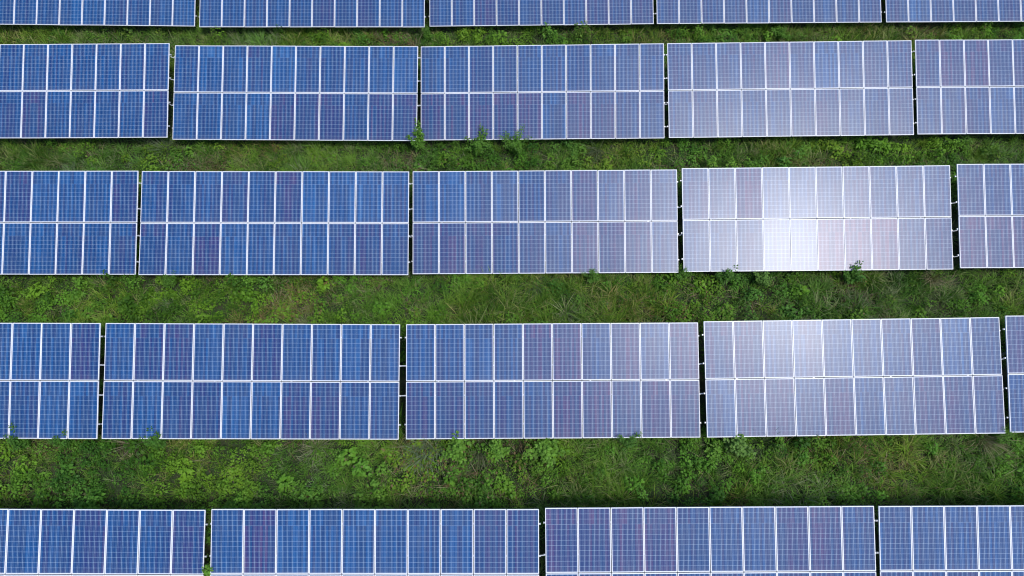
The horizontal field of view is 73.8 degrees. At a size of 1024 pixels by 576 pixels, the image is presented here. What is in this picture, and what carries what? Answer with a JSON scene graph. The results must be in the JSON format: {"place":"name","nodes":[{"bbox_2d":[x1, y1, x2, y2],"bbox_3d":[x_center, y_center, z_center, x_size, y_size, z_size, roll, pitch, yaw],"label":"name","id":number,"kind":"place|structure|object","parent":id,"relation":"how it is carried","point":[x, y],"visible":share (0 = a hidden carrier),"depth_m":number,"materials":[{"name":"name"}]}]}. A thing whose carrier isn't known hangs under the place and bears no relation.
{"place":"outdoors","nodes":[
{"label":"outdoors","id":0,"kind":"place"},
{"bbox_2d":[0,0,1023,575],"bbox_3d":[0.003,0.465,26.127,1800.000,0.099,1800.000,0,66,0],"label":"ground","id":1,"kind":"structure","parent":0,"point":[838,162],"depth_m":26.03,"materials":[{"name":"green plant"}]},
{"bbox_2d":[3,423,31,451],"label":"weed plant","id":2,"kind":"object","parent":1,"relation":"on","point":[16,443],"visible":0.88,"depth_m":23.23,"materials":[{"name":"green plant"}]},
{"bbox_2d":[0,323,102,438],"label":"solar table","id":3,"kind":"object","parent":1,"relation":"on","point":[43,409],"visible":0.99,"depth_m":23.32,"materials":[{"name":"blue glass"}]},
{"bbox_2d":[46,430,72,449],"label":"weed plant","id":4,"kind":"object","parent":1,"relation":"on","point":[61,443],"visible":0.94,"depth_m":23.31,"materials":[{"name":"green plant"}]},
{"bbox_2d":[0,171,140,274],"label":"solar table","id":5,"kind":"object","parent":1,"relation":"on","point":[41,247],"visible":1,"depth_m":25.77,"materials":[{"name":"blue glass"}]},
{"bbox_2d":[0,43,171,137],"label":"solar table","id":6,"kind":"object","parent":1,"relation":"on","point":[41,96],"visible":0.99,"depth_m":28.13,"materials":[{"name":"blue glass"}]},
{"bbox_2d":[0,0,196,26],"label":"solar table","id":7,"kind":"object","parent":1,"relation":"on","point":[112,12],"visible":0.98,"depth_m":30.68,"materials":[{"name":"blue glass"}]},
{"bbox_2d":[0,509,207,575],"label":"solar table","id":8,"kind":"object","parent":1,"relation":"on","point":[68,542],"visible":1,"depth_m":21.08,"materials":[{"name":"blue glass"}]},
{"bbox_2d":[103,439,143,460],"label":"grass tuft","id":9,"kind":"object","parent":1,"relation":"on","point":[123,446],"visible":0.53,"depth_m":23.43,"materials":[{"name":"green plant"}]},
{"bbox_2d":[139,426,165,449],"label":"weed plant","id":10,"kind":"object","parent":1,"relation":"on","point":[156,443],"visible":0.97,"depth_m":23.25,"materials":[{"name":"green plant"}]},
{"bbox_2d":[142,130,181,159],"bbox_3d":[-14.437,-5.988,28.318,2.003,1.155,1.756,0,66,0],"label":"grass tuft","id":11,"kind":"object","parent":1,"relation":"on","point":[164,143],"visible":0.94,"depth_m":28.49,"materials":[{"name":"green plant"}]},
{"bbox_2d":[159,270,176,287],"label":"weed plant","id":12,"kind":"object","parent":1,"relation":"on","point":[171,281],"visible":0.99,"depth_m":25.83,"materials":[{"name":"green plant"}]},
{"bbox_2d":[201,561,213,575],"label":"weed plant","id":13,"kind":"object","parent":1,"relation":"on","point":[206,570],"visible":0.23,"depth_m":20.97,"materials":[{"name":"green plant"}]},
{"bbox_2d":[101,323,401,439],"bbox_3d":[-8.926,3.377,23.833,10.228,2.448,3.706,0,66,0],"label":"solar table","id":14,"kind":"object","parent":1,"relation":"on","point":[170,406],"visible":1,"depth_m":23.41,"materials":[{"name":"blue glass"}]},
{"bbox_2d":[138,171,410,274],"bbox_3d":[-8.958,-2.246,26.242,10.225,2.519,3.717,0,66,0],"label":"solar table","id":15,"kind":"object","parent":1,"relation":"on","point":[373,239],"visible":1,"depth_m":25.75,"materials":[{"name":"blue glass"}]},
{"bbox_2d":[172,45,419,140],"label":"solar table","id":16,"kind":"object","parent":1,"relation":"on","point":[264,91],"visible":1,"depth_m":28.16,"materials":[{"name":"blue glass"}]},
{"bbox_2d":[199,0,425,27],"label":"solar table","id":17,"kind":"object","parent":1,"relation":"on","point":[309,13],"visible":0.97,"depth_m":30.64,"materials":[{"name":"blue glass"}]},
{"bbox_2d":[296,433,334,472],"bbox_3d":[-6.765,5.490,23.428,1.734,0.939,1.918,0,66,0],"label":"grass tuft","id":18,"kind":"object","parent":1,"relation":"on","point":[317,449],"visible":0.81,"depth_m":23.51,"materials":[{"name":"green plant"}]},
{"bbox_2d":[209,509,540,575],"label":"solar table","id":19,"kind":"object","parent":1,"relation":"on","point":[377,542],"visible":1,"depth_m":21.00,"materials":[{"name":"blue glass"}]},
{"bbox_2d":[388,437,426,472],"bbox_3d":[-3.549,5.543,23.407,1.510,0.924,1.669,-28,69,-11],"label":"grass tuft","id":20,"kind":"object","parent":1,"relation":"on","point":[405,451],"visible":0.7,"depth_m":23.49,"materials":[{"name":"green plant"}]},
{"bbox_2d":[406,118,424,151],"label":"weed plant","id":21,"kind":"object","parent":1,"relation":"on","point":[418,143],"visible":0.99,"depth_m":28.02,"materials":[{"name":"green plant"}]},
{"bbox_2d":[398,427,449,481],"bbox_3d":[-3.050,5.592,23.415,2.122,0.870,2.317,19,68,8],"label":"grass tuft","id":22,"kind":"object","parent":1,"relation":"on","point":[423,456],"visible":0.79,"depth_m":23.42,"materials":[{"name":"green plant"}]},
{"bbox_2d":[422,25,433,39],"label":"weed plant","id":23,"kind":"object","parent":1,"relation":"on","point":[427,35],"visible":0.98,"depth_m":30.81,"materials":[{"name":"green plant"}]},
{"bbox_2d":[440,431,474,466],"bbox_3d":[-1.871,5.528,23.469,0.960,0.828,1.267,20,68,9],"label":"weed plant","id":24,"kind":"object","parent":1,"relation":"on","point":[457,447],"visible":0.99,"depth_m":23.33,"materials":[{"name":"green plant"}]},
{"bbox_2d":[464,123,491,153],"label":"weed plant","id":25,"kind":"object","parent":1,"relation":"on","point":[484,147],"visible":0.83,"depth_m":28.18,"materials":[{"name":"green plant"}]},
{"bbox_2d":[465,441,500,472],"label":"grass tuft","id":26,"kind":"object","parent":1,"relation":"on","point":[479,455],"visible":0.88,"depth_m":23.44,"materials":[{"name":"green plant"}]},
{"bbox_2d":[484,439,510,462],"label":"weed plant","id":27,"kind":"object","parent":1,"relation":"on","point":[497,450],"visible":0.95,"depth_m":23.44,"materials":[{"name":"green plant"}]},
{"bbox_2d":[0,23,1016,574],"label":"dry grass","id":28,"kind":"structure","parent":1,"relation":"on","point":[496,305],"depth_m":25.78,"materials":[{"name":"plant"}]},
{"bbox_2d":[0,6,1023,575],"bbox_3d":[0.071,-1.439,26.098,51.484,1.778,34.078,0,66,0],"label":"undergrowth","id":29,"kind":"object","parent":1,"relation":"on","point":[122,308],"visible":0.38,"depth_m":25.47,"materials":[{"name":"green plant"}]},
{"bbox_2d":[499,126,530,152],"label":"weed plant","id":30,"kind":"object","parent":1,"relation":"on","point":[515,145],"visible":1,"depth_m":28.15,"materials":[{"name":"green plant"}]},
{"bbox_2d":[519,268,554,296],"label":"grass tuft","id":31,"kind":"object","parent":1,"relation":"on","point":[533,286],"visible":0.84,"depth_m":26.04,"materials":[{"name":"green plant"}]},
{"bbox_2d":[429,0,653,26],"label":"solar table","id":32,"kind":"object","parent":1,"relation":"on","point":[449,13],"visible":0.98,"depth_m":30.80,"materials":[{"name":"blue glass"}]},
{"bbox_2d":[420,43,665,140],"bbox_3d":[1.244,-7.995,28.713,10.244,2.547,3.658,0,66,0],"label":"solar table","id":33,"kind":"object","parent":1,"relation":"on","point":[466,82],"visible":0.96,"depth_m":28.35,"materials":[{"name":"blue glass"}]},
{"bbox_2d":[411,170,678,273],"bbox_3d":[1.262,-2.370,26.394,10.222,2.310,3.686,0,66,0],"label":"solar table","id":34,"kind":"object","parent":1,"relation":"on","point":[543,208],"visible":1,"depth_m":26.02,"materials":[{"name":"blue glass"}]},
{"bbox_2d":[522,438,568,469],"bbox_3d":[1.227,5.552,23.438,1.406,0.858,1.473,24,69,10],"label":"weed plant","id":35,"kind":"object","parent":1,"relation":"on","point":[541,448],"visible":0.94,"depth_m":23.25,"materials":[{"name":"green plant"}]},
{"bbox_2d":[405,323,700,438],"bbox_3d":[1.400,3.362,23.924,10.218,2.265,3.713,0,66,0],"label":"solar table","id":36,"kind":"object","parent":1,"relation":"on","point":[494,395],"visible":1,"depth_m":23.52,"materials":[{"name":"blue glass"}]},
{"bbox_2d":[580,268,599,282],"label":"weed plant","id":37,"kind":"object","parent":1,"relation":"on","point":[592,277],"visible":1,"depth_m":25.84,"materials":[{"name":"green plant"}]},
{"bbox_2d":[581,140,619,162],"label":"grass tuft","id":38,"kind":"object","parent":1,"relation":"on","point":[597,150],"visible":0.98,"depth_m":28.43,"materials":[{"name":"green plant"}]},
{"bbox_2d":[616,431,642,451],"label":"weed plant","id":39,"kind":"object","parent":1,"relation":"on","point":[629,442],"visible":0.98,"depth_m":23.34,"materials":[{"name":"green plant"}]},
{"bbox_2d":[676,263,692,280],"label":"weed plant","id":40,"kind":"object","parent":1,"relation":"on","point":[682,274],"visible":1,"depth_m":25.87,"materials":[{"name":"green plant"}]},
{"bbox_2d":[543,506,876,575],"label":"solar table","id":41,"kind":"object","parent":1,"relation":"on","point":[589,539],"visible":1,"depth_m":20.95,"materials":[{"name":"blue glass"}]},
{"bbox_2d":[704,440,721,464],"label":"weed plant","id":42,"kind":"object","parent":1,"relation":"on","point":[713,452],"visible":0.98,"depth_m":23.46,"materials":[{"name":"green plant"}]},
{"bbox_2d":[715,265,741,286],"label":"weed plant","id":43,"kind":"object","parent":1,"relation":"on","point":[726,276],"visible":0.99,"depth_m":25.74,"materials":[{"name":"green plant"}]},
{"bbox_2d":[723,431,755,458],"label":"weed plant","id":44,"kind":"object","parent":1,"relation":"on","point":[736,445],"visible":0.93,"depth_m":23.16,"materials":[{"name":"green plant"}]},
{"bbox_2d":[753,271,774,285],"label":"weed plant","id":45,"kind":"object","parent":1,"relation":"on","point":[761,277],"visible":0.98,"depth_m":25.82,"materials":[{"name":"green plant"}]},
{"bbox_2d":[655,0,881,23],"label":"solar table","id":46,"kind":"object","parent":1,"relation":"on","point":[754,11],"visible":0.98,"depth_m":30.71,"materials":[{"name":"blue glass"}]},
{"bbox_2d":[751,428,787,464],"bbox_3d":[8.777,5.062,23.366,2.157,1.349,1.940,-30,70,-12],"label":"grass tuft","id":47,"kind":"object","parent":1,"relation":"on","point":[763,438],"visible":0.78,"depth_m":23.55,"materials":[{"name":"green plant"}]},
{"bbox_2d":[771,23,792,40],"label":"weed plant","id":48,"kind":"object","parent":1,"relation":"on","point":[780,34],"visible":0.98,"depth_m":30.85,"materials":[{"name":"green plant"}]},
{"bbox_2d":[666,40,913,137],"bbox_3d":[11.511,-8.023,28.690,10.222,2.582,3.672,-1,66,0],"label":"solar table","id":49,"kind":"object","parent":1,"relation":"on","point":[880,102],"visible":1,"depth_m":28.21,"materials":[{"name":"blue glass"}]},
{"bbox_2d":[680,165,953,271],"bbox_3d":[11.522,-2.429,26.248,10.232,2.596,3.688,0,66,0],"label":"solar table","id":50,"kind":"object","parent":1,"relation":"on","point":[883,234],"visible":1,"depth_m":25.79,"materials":[{"name":"blue glass"}]},
{"bbox_2d":[702,317,1004,436],"bbox_3d":[11.659,3.254,23.784,10.226,2.578,3.713,-1,66,0],"label":"solar table","id":51,"kind":"object","parent":1,"relation":"on","point":[937,401],"visible":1,"depth_m":23.28,"materials":[{"name":"blue glass"}]},
{"bbox_2d":[842,260,866,283],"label":"weed plant","id":52,"kind":"object","parent":1,"relation":"on","point":[852,276],"visible":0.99,"depth_m":25.72,"materials":[{"name":"green plant"}]},
{"bbox_2d":[914,265,955,291],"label":"grass tuft","id":53,"kind":"object","parent":1,"relation":"on","point":[931,280],"visible":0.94,"depth_m":25.98,"materials":[{"name":"green plant"}]},
{"bbox_2d":[875,505,1023,575],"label":"solar table","id":54,"kind":"object","parent":1,"relation":"on","point":[968,537],"visible":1,"depth_m":21.00,"materials":[{"name":"blue glass"}]},
{"bbox_2d":[884,0,1023,22],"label":"solar table","id":55,"kind":"object","parent":1,"relation":"on","point":[954,10],"visible":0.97,"depth_m":30.68,"materials":[{"name":"blue glass"}]},
{"bbox_2d":[913,39,1023,133],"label":"solar table","id":56,"kind":"object","parent":1,"relation":"on","point":[959,89],"visible":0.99,"depth_m":28.20,"materials":[{"name":"blue glass"}]},
{"bbox_2d":[954,164,1023,267],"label":"solar table","id":57,"kind":"object","parent":1,"relation":"on","point":[990,196],"visible":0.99,"depth_m":25.70,"materials":[{"name":"blue glass"}]},
{"bbox_2d":[967,421,1017,461],"bbox_3d":[16.671,5.177,23.358,1.976,1.250,2.059,24,69,10],"label":"grass tuft","id":58,"kind":"object","parent":1,"relation":"on","point":[990,445],"visible":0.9,"depth_m":23.42,"materials":[{"name":"green plant"}]},
{"bbox_2d":[991,426,1016,445],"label":"weed plant","id":59,"kind":"object","parent":1,"relation":"on","point":[1001,441],"visible":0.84,"depth_m":23.34,"materials":[{"name":"green plant"}]},
{"bbox_2d":[1001,316,1023,431],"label":"solar table","id":60,"kind":"object","parent":1,"relation":"on","point":[1014,332],"visible":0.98,"depth_m":23.14,"materials":[{"name":"blue glass"}]}
]}

